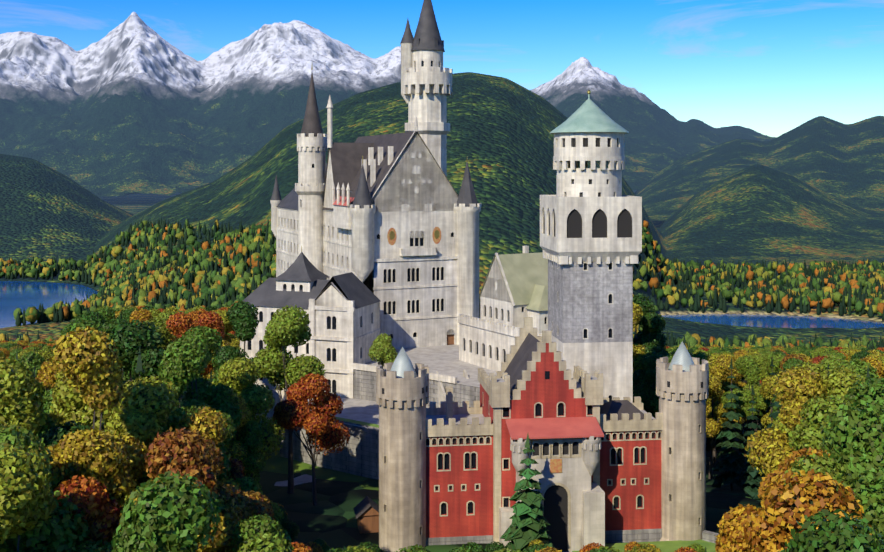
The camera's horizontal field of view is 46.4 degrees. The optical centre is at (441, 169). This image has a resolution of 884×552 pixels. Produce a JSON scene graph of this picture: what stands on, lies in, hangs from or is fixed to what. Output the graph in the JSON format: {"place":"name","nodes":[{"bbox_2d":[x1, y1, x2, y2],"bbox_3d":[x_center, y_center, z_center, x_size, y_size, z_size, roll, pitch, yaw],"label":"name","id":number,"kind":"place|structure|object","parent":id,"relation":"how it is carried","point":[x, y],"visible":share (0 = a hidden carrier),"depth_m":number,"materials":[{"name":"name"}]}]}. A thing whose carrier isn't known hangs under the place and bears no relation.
{"place":"outdoors","nodes":[
{"label":"outdoors","id":0,"kind":"place"},
{"bbox_2d":[0,281,97,327],"bbox_3d":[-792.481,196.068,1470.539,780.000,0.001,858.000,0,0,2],"label":"lake","id":1,"kind":"structure","parent":0,"point":[22,295],"depth_m":1600.88,"materials":[{"name":"liquid"}]},
{"bbox_2d":[0,12,776,196],"bbox_3d":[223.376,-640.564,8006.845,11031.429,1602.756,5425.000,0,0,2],"label":"mountain range","id":2,"kind":"structure","parent":0,"point":[133,103],"depth_m":7866.56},
{"bbox_2d":[0,72,883,551],"bbox_3d":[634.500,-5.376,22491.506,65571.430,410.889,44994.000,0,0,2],"label":"ground","id":3,"kind":"structure","parent":0,"point":[500,138],"depth_m":1846.60,"materials":[{"name":"green plant"}]},
{"bbox_2d":[0,364,44,435],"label":"tree","id":4,"kind":"object","parent":3,"relation":"on","point":[21,401],"visible":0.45,"depth_m":88.88,"materials":[{"name":"green plant"}]},
{"bbox_2d":[0,358,45,398],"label":"tree","id":5,"kind":"object","parent":3,"relation":"on","point":[26,366],"visible":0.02,"depth_m":115.56,"materials":[{"name":"green plant"}]},
{"bbox_2d":[2,407,52,437],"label":"tree","id":6,"kind":"object","parent":3,"relation":"on","point":[41,432],"visible":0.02,"depth_m":100.59,"materials":[{"name":"green plant"}]},
{"bbox_2d":[0,439,56,551],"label":"tree","id":7,"kind":"object","parent":3,"relation":"on","point":[25,493],"visible":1,"depth_m":68.10,"materials":[{"name":"green plant"}]},
{"bbox_2d":[17,351,46,377],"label":"tree","id":8,"kind":"object","parent":3,"relation":"on","point":[31,358],"visible":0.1,"depth_m":159.54,"materials":[{"name":"green plant"}]},
{"bbox_2d":[0,424,89,551],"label":"tree","id":9,"kind":"object","parent":3,"relation":"on","point":[49,534],"visible":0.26,"depth_m":74.24,"materials":[{"name":"green plant"}]},
{"bbox_2d":[35,359,59,390],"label":"tree","id":10,"kind":"object","parent":3,"relation":"on","point":[46,377],"visible":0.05,"depth_m":121.96,"materials":[{"name":"yellow plant"}]},
{"bbox_2d":[38,420,92,550],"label":"tree","id":11,"kind":"object","parent":3,"relation":"on","point":[52,437],"visible":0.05,"depth_m":92.34,"materials":[{"name":"green plant"}]},
{"bbox_2d":[42,319,107,414],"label":"tree","id":12,"kind":"object","parent":3,"relation":"on","point":[48,399],"visible":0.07,"depth_m":113.72,"materials":[{"name":"green plant"}]},
{"bbox_2d":[62,312,101,334],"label":"tree","id":13,"kind":"object","parent":3,"relation":"on","point":[88,317],"visible":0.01,"depth_m":154.58,"materials":[{"name":"green plant"}]},
{"bbox_2d":[44,364,122,441],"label":"tree","id":14,"kind":"object","parent":3,"relation":"on","point":[68,403],"visible":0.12,"depth_m":103.07,"materials":[{"name":"green plant"}]},
{"bbox_2d":[52,475,122,548],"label":"tree","id":15,"kind":"object","parent":3,"relation":"on","point":[102,513],"visible":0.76,"depth_m":76.88,"materials":[{"name":"orange plant"}]},
{"bbox_2d":[60,540,117,551],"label":"tree","id":16,"kind":"object","parent":3,"relation":"on","point":[88,547],"visible":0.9,"depth_m":74.37,"materials":[{"name":"green plant"}]},
{"bbox_2d":[39,326,149,507],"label":"tree","id":17,"kind":"object","parent":3,"relation":"on","point":[91,369],"visible":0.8,"depth_m":85.56,"materials":[{"name":"yellow plant"}]},
{"bbox_2d":[98,308,115,321],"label":"tree","id":18,"kind":"object","parent":3,"relation":"on","point":[107,314],"visible":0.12,"depth_m":205.18,"materials":[{"name":"green plant"}]},
{"bbox_2d":[99,318,136,389],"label":"tree","id":19,"kind":"object","parent":3,"relation":"on","point":[109,325],"visible":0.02,"depth_m":120.24,"materials":[{"name":"green plant"}]},
{"bbox_2d":[118,308,136,322],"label":"tree","id":20,"kind":"object","parent":3,"relation":"on","point":[126,315],"visible":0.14,"depth_m":210.75,"materials":[{"name":"green plant"}]},
{"bbox_2d":[134,348,145,380],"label":"tree","id":21,"kind":"object","parent":3,"relation":"on","point":[139,369],"visible":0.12,"depth_m":106.42,"materials":[{"name":"green plant"}]},
{"bbox_2d":[129,309,152,323],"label":"tree","id":22,"kind":"object","parent":3,"relation":"on","point":[141,315],"visible":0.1,"depth_m":198.99,"materials":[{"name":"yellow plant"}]},
{"bbox_2d":[106,375,178,487],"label":"tree","id":23,"kind":"object","parent":3,"relation":"on","point":[142,412],"visible":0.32,"depth_m":93.90,"materials":[{"name":"green plant"}]},
{"bbox_2d":[109,319,190,406],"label":"tree","id":24,"kind":"object","parent":3,"relation":"on","point":[131,339],"visible":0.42,"depth_m":114.12,"materials":[{"name":"green plant"}]},
{"bbox_2d":[143,317,173,348],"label":"tree","id":25,"kind":"object","parent":3,"relation":"on","point":[162,325],"visible":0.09,"depth_m":164.93,"materials":[{"name":"green plant"}]},
{"bbox_2d":[112,427,217,546],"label":"tree","id":26,"kind":"object","parent":3,"relation":"on","point":[183,451],"visible":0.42,"depth_m":79.11,"materials":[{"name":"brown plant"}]},
{"bbox_2d":[110,470,220,551],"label":"tree","id":27,"kind":"object","parent":3,"relation":"on","point":[168,515],"visible":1,"depth_m":55.26,"materials":[{"name":"green plant"}]},
{"bbox_2d":[158,310,179,339],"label":"tree","id":28,"kind":"object","parent":3,"relation":"on","point":[166,314],"visible":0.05,"depth_m":182.64,"materials":[{"name":"green plant"}]},
{"bbox_2d":[119,473,228,551],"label":"tree","id":29,"kind":"object","parent":3,"relation":"on","point":[219,534],"visible":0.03,"depth_m":74.71,"materials":[{"name":"green plant"}]},
{"bbox_2d":[140,400,231,479],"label":"tree","id":30,"kind":"object","parent":3,"relation":"on","point":[173,420],"visible":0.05,"depth_m":100.50,"materials":[{"name":"green plant"}]},
{"bbox_2d":[166,312,208,374],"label":"tree","id":31,"kind":"object","parent":3,"relation":"on","point":[177,324],"visible":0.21,"depth_m":161.68,"materials":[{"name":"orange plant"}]},
{"bbox_2d":[158,335,236,454],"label":"tree","id":32,"kind":"object","parent":3,"relation":"on","point":[180,366],"visible":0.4,"depth_m":104.77,"materials":[{"name":"green plant"}]},
{"bbox_2d":[188,310,207,376],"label":"tree","id":33,"kind":"object","parent":3,"relation":"on","point":[194,316],"visible":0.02,"depth_m":186.88,"materials":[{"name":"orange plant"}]},
{"bbox_2d":[175,406,241,492],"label":"tree","id":34,"kind":"object","parent":3,"relation":"on","point":[206,423],"visible":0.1,"depth_m":95.64,"materials":[{"name":"yellow plant"}]},
{"bbox_2d":[145,435,271,521],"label":"tree","id":35,"kind":"object","parent":3,"relation":"on","point":[243,500],"visible":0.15,"depth_m":89.62,"materials":[{"name":"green plant"}]},
{"bbox_2d":[196,311,224,376],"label":"tree","id":36,"kind":"object","parent":3,"relation":"on","point":[208,319],"visible":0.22,"depth_m":171.95,"materials":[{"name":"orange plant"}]},
{"bbox_2d":[180,325,242,428],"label":"tree","id":37,"kind":"object","parent":3,"relation":"on","point":[220,397],"visible":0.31,"depth_m":125.68,"materials":[{"name":"green plant"}]},
{"bbox_2d":[203,340,232,378],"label":"tree","id":38,"kind":"object","parent":3,"relation":"on","point":[225,342],"visible":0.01,"depth_m":161.91,"materials":[{"name":"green plant"}]},
{"bbox_2d":[205,493,243,551],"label":"tree","id":39,"kind":"object","parent":3,"relation":"on","point":[235,514],"visible":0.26,"depth_m":84.18,"materials":[{"name":"green plant"}]},
{"bbox_2d":[215,309,239,348],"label":"tree","id":40,"kind":"object","parent":3,"relation":"on","point":[235,343],"visible":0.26,"depth_m":191.98,"materials":[{"name":"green plant"}]},
{"bbox_2d":[213,365,253,429],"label":"wall tree","id":41,"kind":"object","parent":3,"relation":"on","point":[216,379],"visible":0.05,"depth_m":137.99,"materials":[{"name":"green plant"}]},
{"bbox_2d":[221,395,251,474],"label":"tree","id":42,"kind":"object","parent":3,"relation":"on","point":[231,450],"visible":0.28,"depth_m":129.26,"materials":[{"name":"green plant"}]},
{"bbox_2d":[227,457,245,480],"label":"tree","id":43,"kind":"object","parent":3,"relation":"on","point":[237,470],"visible":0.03,"depth_m":110.61,"materials":[{"name":"brown plant"}]},
{"bbox_2d":[211,300,264,381],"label":"wall tree","id":44,"kind":"object","parent":3,"relation":"on","point":[242,317],"visible":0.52,"depth_m":152.72,"materials":[{"name":"green plant"}]},
{"bbox_2d":[211,357,284,461],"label":"tree","id":45,"kind":"object","parent":3,"relation":"on","point":[257,397],"visible":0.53,"depth_m":135.31,"materials":[{"name":"green plant"}]},
{"bbox_2d":[231,420,265,482],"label":"tree","id":46,"kind":"object","parent":3,"relation":"on","point":[250,440],"visible":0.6,"depth_m":129.49,"materials":[{"name":"green plant"}]},
{"bbox_2d":[234,476,283,524],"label":"tree","id":47,"kind":"object","parent":3,"relation":"on","point":[246,483],"visible":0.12,"depth_m":104.85,"materials":[{"name":"green plant"}]},
{"bbox_2d":[229,514,292,551],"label":"tree","id":48,"kind":"object","parent":3,"relation":"on","point":[267,525],"visible":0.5,"depth_m":77.76,"materials":[{"name":"green plant"}]},
{"bbox_2d":[242,503,283,529],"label":"tree","id":49,"kind":"object","parent":3,"relation":"on","point":[262,510],"visible":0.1,"depth_m":90.02,"materials":[{"name":"green plant"}]},
{"bbox_2d":[238,533,293,551],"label":"tree","id":50,"kind":"object","parent":3,"relation":"on","point":[268,543],"visible":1,"depth_m":73.01,"materials":[{"name":"green plant"}]},
{"bbox_2d":[253,304,325,493],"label":"wall tree","id":51,"kind":"object","parent":3,"relation":"on","point":[278,367],"visible":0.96,"depth_m":147.29,"materials":[{"name":"green plant"}]},
{"bbox_2d":[291,542,312,551],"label":"bush","id":52,"kind":"object","parent":3,"relation":"on","point":[302,548],"visible":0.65,"depth_m":85.90,"materials":[{"name":"orange plant"}]},
{"bbox_2d":[240,246,379,426],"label":"castle building","id":53,"kind":"structure","parent":3,"relation":"on","point":[342,311],"depth_m":180.70,"materials":[{"name":"white stone"}]},
{"bbox_2d":[273,373,349,504],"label":"wall tree","id":54,"kind":"object","parent":3,"relation":"on","point":[314,418],"visible":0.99,"depth_m":141.54,"materials":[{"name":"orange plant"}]},
{"bbox_2d":[303,541,322,551],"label":"bush","id":55,"kind":"object","parent":3,"relation":"on","point":[316,546],"visible":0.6,"depth_m":93.46,"materials":[{"name":"green plant"}]},
{"bbox_2d":[313,539,330,551],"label":"bush","id":56,"kind":"object","parent":3,"relation":"on","point":[325,547],"visible":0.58,"depth_m":104.78,"materials":[{"name":"green plant"}]},
{"bbox_2d":[343,546,373,551],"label":"bush","id":57,"kind":"object","parent":3,"relation":"on","point":[362,549],"visible":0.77,"depth_m":84.75,"materials":[{"name":"green plant"}]},
{"bbox_2d":[356,542,380,551],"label":"bush","id":58,"kind":"object","parent":3,"relation":"on","point":[373,547],"visible":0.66,"depth_m":94.75,"materials":[{"name":"green plant"}]},
{"bbox_2d":[270,0,481,348],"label":"palas","id":59,"kind":"structure","parent":3,"relation":"on","point":[390,222],"depth_m":200.14,"materials":[{"name":"grey stone"}]},
{"bbox_2d":[396,546,424,551],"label":"bush","id":60,"kind":"object","parent":3,"relation":"on","point":[411,549],"visible":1,"depth_m":81.33,"materials":[{"name":"green plant"}]},
{"bbox_2d":[0,218,883,349],"bbox_3d":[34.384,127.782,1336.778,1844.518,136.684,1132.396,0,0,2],"label":"forest","id":61,"kind":"object","parent":3,"relation":"on","point":[156,271],"visible":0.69,"depth_m":1406.42,"materials":[{"name":"green plant"}]},
{"bbox_2d":[455,542,485,551],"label":"bush","id":62,"kind":"object","parent":3,"relation":"on","point":[474,547],"visible":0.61,"depth_m":93.62,"materials":[{"name":"green plant"}]},
{"bbox_2d":[485,541,504,551],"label":"bush","id":63,"kind":"object","parent":3,"relation":"on","point":[493,547],"visible":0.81,"depth_m":98.74,"materials":[{"name":"green plant"}]},
{"bbox_2d":[274,344,718,551],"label":"castle base","id":64,"kind":"object","parent":3,"relation":"on","point":[358,416],"visible":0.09,"depth_m":162.92,"materials":[{"name":"grey stone"}]},
{"bbox_2d":[368,333,397,368],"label":"court tree","id":65,"kind":"object","parent":64,"relation":"on","point":[382,350],"visible":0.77,"depth_m":165.59,"materials":[{"name":"green plant"}]},
{"bbox_2d":[458,246,547,371],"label":"castle wing","id":66,"kind":"structure","parent":64,"relation":"on","point":[513,292],"depth_m":174.37,"materials":[{"name":"limestone"},{"name":"copper"},{"name":"glass"}]},
{"bbox_2d":[500,434,554,551],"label":"conifer tree","id":67,"kind":"object","parent":3,"relation":"on","point":[529,522],"visible":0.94,"depth_m":117.30,"materials":[{"name":"green plant"}]},
{"bbox_2d":[523,543,548,551],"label":"bush","id":68,"kind":"object","parent":3,"relation":"on","point":[532,548],"visible":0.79,"depth_m":91.87,"materials":[{"name":"green plant"}]},
{"bbox_2d":[376,317,708,551],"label":"gatehouse","id":69,"kind":"object","parent":3,"relation":"on","point":[618,470],"visible":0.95,"depth_m":125.97,"materials":[{"name":"brick"},{"name":"stone"},{"name":"zinc"}]},
{"bbox_2d":[540,90,641,402],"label":"square tower","id":70,"kind":"structure","parent":3,"relation":"on","point":[591,232],"depth_m":149.39,"materials":[{"name":"grey stone"}]},
{"bbox_2d":[579,542,602,551],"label":"bush","id":71,"kind":"object","parent":3,"relation":"on","point":[588,547],"visible":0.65,"depth_m":95.17,"materials":[{"name":"orange plant"}]},
{"bbox_2d":[633,302,646,372],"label":"tree","id":72,"kind":"object","parent":3,"relation":"on","point":[638,353],"visible":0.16,"depth_m":194.61,"materials":[{"name":"yellow plant"}]},
{"bbox_2d":[627,543,655,551],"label":"bush","id":73,"kind":"object","parent":3,"relation":"on","point":[641,546],"visible":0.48,"depth_m":93.36,"materials":[{"name":"green plant"}]},
{"bbox_2d":[633,354,660,410],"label":"tree","id":74,"kind":"object","parent":3,"relation":"on","point":[644,391],"visible":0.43,"depth_m":169.10,"materials":[{"name":"green plant"}]},
{"bbox_2d":[633,353,664,416],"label":"tree","id":75,"kind":"object","parent":3,"relation":"on","point":[638,376],"visible":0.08,"depth_m":180.10,"materials":[{"name":"green plant"}]},
{"bbox_2d":[633,295,668,355],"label":"tree","id":76,"kind":"object","parent":3,"relation":"on","point":[650,337],"visible":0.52,"depth_m":199.81,"materials":[{"name":"green plant"}]},
{"bbox_2d":[647,354,673,417],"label":"tree","id":77,"kind":"object","parent":3,"relation":"on","point":[652,404],"visible":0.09,"depth_m":165.92,"materials":[{"name":"green plant"}]},
{"bbox_2d":[688,542,706,551],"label":"bush","id":78,"kind":"object","parent":3,"relation":"on","point":[698,548],"visible":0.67,"depth_m":99.23,"materials":[{"name":"green plant"}]},
{"bbox_2d":[706,375,719,436],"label":"tree","id":79,"kind":"object","parent":3,"relation":"on","point":[712,428],"visible":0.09,"depth_m":157.04,"materials":[{"name":"yellow plant"}]},
{"bbox_2d":[706,429,729,452],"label":"tree","id":80,"kind":"object","parent":3,"relation":"on","point":[708,444],"visible":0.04,"depth_m":199.34,"materials":[{"name":"green plant"}]},
{"bbox_2d":[706,376,730,478],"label":"tree","id":81,"kind":"object","parent":3,"relation":"on","point":[718,409],"visible":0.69,"depth_m":164.28,"materials":[{"name":"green plant"}]},
{"bbox_2d":[700,352,741,465],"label":"tree","id":82,"kind":"object","parent":3,"relation":"on","point":[711,358],"visible":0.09,"depth_m":179.83,"materials":[{"name":"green plant"}]},
{"bbox_2d":[706,354,748,472],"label":"tree","id":83,"kind":"object","parent":3,"relation":"on","point":[721,370],"visible":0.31,"depth_m":170.84,"materials":[{"name":"yellow plant"}]},
{"bbox_2d":[711,356,744,490],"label":"tree","id":84,"kind":"object","parent":3,"relation":"on","point":[731,465],"visible":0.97,"depth_m":152.27,"materials":[{"name":"green plant"}]},
{"bbox_2d":[732,353,746,463],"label":"tree","id":85,"kind":"object","parent":3,"relation":"on","point":[741,384],"visible":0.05,"depth_m":182.22,"materials":[{"name":"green plant"}]},
{"bbox_2d":[721,355,769,463],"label":"tree","id":86,"kind":"object","parent":3,"relation":"on","point":[748,367],"visible":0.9,"depth_m":157.55,"materials":[{"name":"green plant"}]},
{"bbox_2d":[736,385,763,496],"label":"tree","id":87,"kind":"object","parent":3,"relation":"on","point":[749,477],"visible":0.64,"depth_m":146.18,"materials":[{"name":"green plant"}]},
{"bbox_2d":[734,353,771,431],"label":"tree","id":88,"kind":"object","parent":3,"relation":"on","point":[763,365],"visible":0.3,"depth_m":172.62,"materials":[{"name":"green plant"}]},
{"bbox_2d":[753,370,781,507],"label":"tree","id":89,"kind":"object","parent":3,"relation":"on","point":[774,415],"visible":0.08,"depth_m":135.67,"materials":[{"name":"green plant"}]},
{"bbox_2d":[759,375,776,430],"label":"tree","id":90,"kind":"object","parent":3,"relation":"on","point":[766,388],"visible":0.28,"depth_m":153.89,"materials":[{"name":"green plant"}]},
{"bbox_2d":[715,447,833,551],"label":"tree","id":91,"kind":"object","parent":3,"relation":"on","point":[730,537],"visible":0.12,"depth_m":84.42,"materials":[{"name":"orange plant"}]},
{"bbox_2d":[767,353,784,403],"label":"tree","id":92,"kind":"object","parent":3,"relation":"on","point":[777,358],"visible":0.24,"depth_m":181.85,"materials":[{"name":"green plant"}]},
{"bbox_2d":[771,358,803,420],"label":"tree","id":93,"kind":"object","parent":3,"relation":"on","point":[788,363],"visible":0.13,"depth_m":143.73,"materials":[{"name":"green plant"}]},
{"bbox_2d":[744,366,833,474],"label":"tree","id":94,"kind":"object","parent":3,"relation":"on","point":[794,389],"visible":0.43,"depth_m":101.96,"materials":[{"name":"yellow plant"}]},
{"bbox_2d":[780,354,805,373],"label":"tree","id":95,"kind":"object","parent":3,"relation":"on","point":[786,358],"visible":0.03,"depth_m":175.46,"materials":[{"name":"orange plant"}]},
{"bbox_2d":[771,361,829,446],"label":"tree","id":96,"kind":"object","parent":3,"relation":"on","point":[782,427],"visible":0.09,"depth_m":120.35,"materials":[{"name":"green plant"}]},
{"bbox_2d":[742,469,875,551],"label":"tree","id":97,"kind":"object","parent":3,"relation":"on","point":[770,526],"visible":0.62,"depth_m":63.61,"materials":[{"name":"orange plant"}]},
{"bbox_2d":[784,453,851,488],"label":"tree","id":98,"kind":"object","parent":3,"relation":"on","point":[821,464],"visible":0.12,"depth_m":71.62,"materials":[{"name":"green plant"}]},
{"bbox_2d":[788,393,858,454],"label":"tree","id":99,"kind":"object","parent":3,"relation":"on","point":[807,434],"visible":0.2,"depth_m":93.26,"materials":[{"name":"green plant"}]},
{"bbox_2d":[778,509,883,551],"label":"tree","id":100,"kind":"object","parent":3,"relation":"on","point":[844,536],"visible":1,"depth_m":54.61,"materials":[{"name":"green plant"}]},
{"bbox_2d":[821,357,843,370],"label":"tree","id":101,"kind":"object","parent":3,"relation":"on","point":[833,362],"visible":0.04,"depth_m":144.88,"materials":[{"name":"green plant"}]},
{"bbox_2d":[821,365,864,402],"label":"tree","id":102,"kind":"object","parent":3,"relation":"on","point":[838,381],"visible":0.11,"depth_m":101.96,"materials":[{"name":"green plant"}]},
{"bbox_2d":[820,400,883,486],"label":"tree","id":103,"kind":"object","parent":3,"relation":"on","point":[855,442],"visible":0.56,"depth_m":72.86,"materials":[{"name":"green plant"}]},
{"bbox_2d":[830,358,878,380],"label":"tree","id":104,"kind":"object","parent":3,"relation":"on","point":[859,366],"visible":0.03,"depth_m":132.71,"materials":[{"name":"green plant"}]},
{"bbox_2d":[826,470,883,549],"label":"tree","id":105,"kind":"object","parent":3,"relation":"on","point":[868,489],"visible":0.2,"depth_m":65.41,"materials":[{"name":"green plant"}]},
{"bbox_2d":[845,377,883,422],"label":"tree","id":106,"kind":"object","parent":3,"relation":"on","point":[871,394],"visible":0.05,"depth_m":96.68,"materials":[{"name":"green plant"}]},
{"bbox_2d":[857,357,883,377],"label":"tree","id":107,"kind":"object","parent":3,"relation":"on","point":[878,365],"visible":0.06,"depth_m":149.14,"materials":[{"name":"yellow plant"}]},
{"bbox_2d":[0,0,883,136],"label":"sky","id":108,"kind":"structure","parent":0,"point":[770,68],"materials":[{"name":"blue"}]},
{"bbox_2d":[635,116,883,220],"bbox_3d":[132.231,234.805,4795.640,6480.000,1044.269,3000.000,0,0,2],"label":"mountain range","id":109,"kind":"structure","parent":0,"point":[842,161],"depth_m":4567.55,"materials":[{"name":"green plant"}]},
{"bbox_2d":[662,314,883,328],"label":"lake","id":110,"kind":"structure","parent":0,"point":[773,321],"depth_m":1327.61,"materials":[{"name":"liquid"}]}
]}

